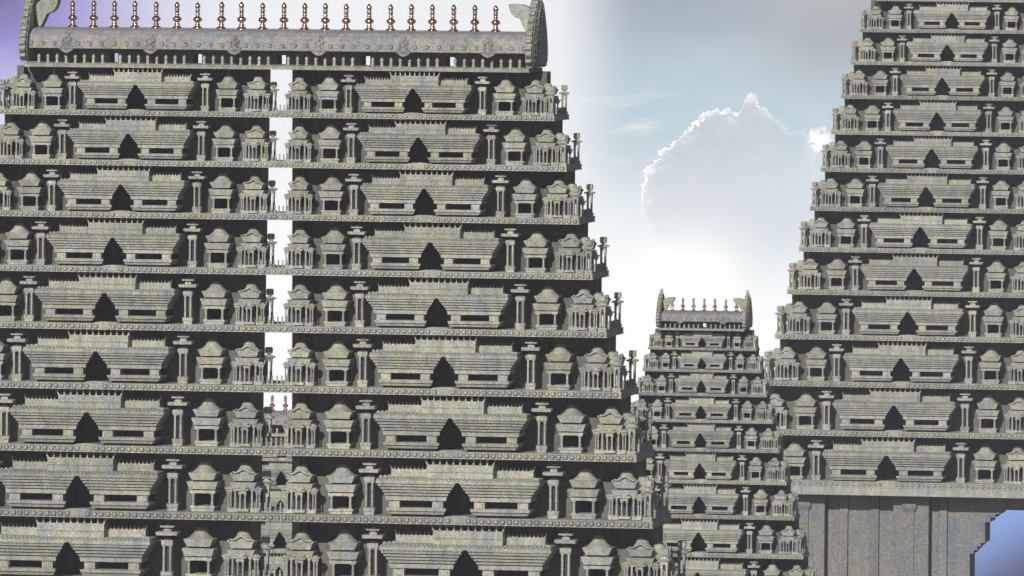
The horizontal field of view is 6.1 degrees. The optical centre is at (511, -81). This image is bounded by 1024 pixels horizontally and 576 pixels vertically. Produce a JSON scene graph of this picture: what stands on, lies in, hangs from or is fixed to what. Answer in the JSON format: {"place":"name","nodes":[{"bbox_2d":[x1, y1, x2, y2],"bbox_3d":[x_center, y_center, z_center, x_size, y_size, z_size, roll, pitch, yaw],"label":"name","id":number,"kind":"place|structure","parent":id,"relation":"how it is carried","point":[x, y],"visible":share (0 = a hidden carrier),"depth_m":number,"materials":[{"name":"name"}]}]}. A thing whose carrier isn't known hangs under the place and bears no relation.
{"place":"outdoors","nodes":[
{"label":"outdoors","id":0,"kind":"place"},
{"bbox_2d":[0,0,689,575],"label":"great temple tower","id":1,"kind":"structure","parent":0,"point":[454,366],"depth_m":601.56,"materials":[{"name":"stone"}]},
{"bbox_2d":[0,0,1023,575],"bbox_3d":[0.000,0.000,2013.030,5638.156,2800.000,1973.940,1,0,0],"label":"sky","id":2,"kind":"structure","parent":0,"point":[702,128],"depth_m":2998.38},
{"bbox_2d":[764,0,1023,575],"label":"tall temple tower","id":3,"kind":"structure","parent":0,"point":[896,375],"depth_m":919.91,"materials":[{"name":"stone"}]},
{"bbox_3d":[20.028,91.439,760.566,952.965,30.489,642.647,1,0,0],"label":"ground","id":4,"kind":"structure","parent":0,"visible":0},
{"bbox_2d":[261,395,291,573],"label":"hidden temple tower","id":5,"kind":"structure","parent":4,"relation":"on","point":[279,533],"depth_m":760.04,"materials":[{"name":"stone"}]},
{"bbox_2d":[631,289,818,575],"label":"slim temple tower","id":6,"kind":"structure","parent":4,"relation":"on","point":[717,458],"depth_m":799.94,"materials":[{"name":"stone"}]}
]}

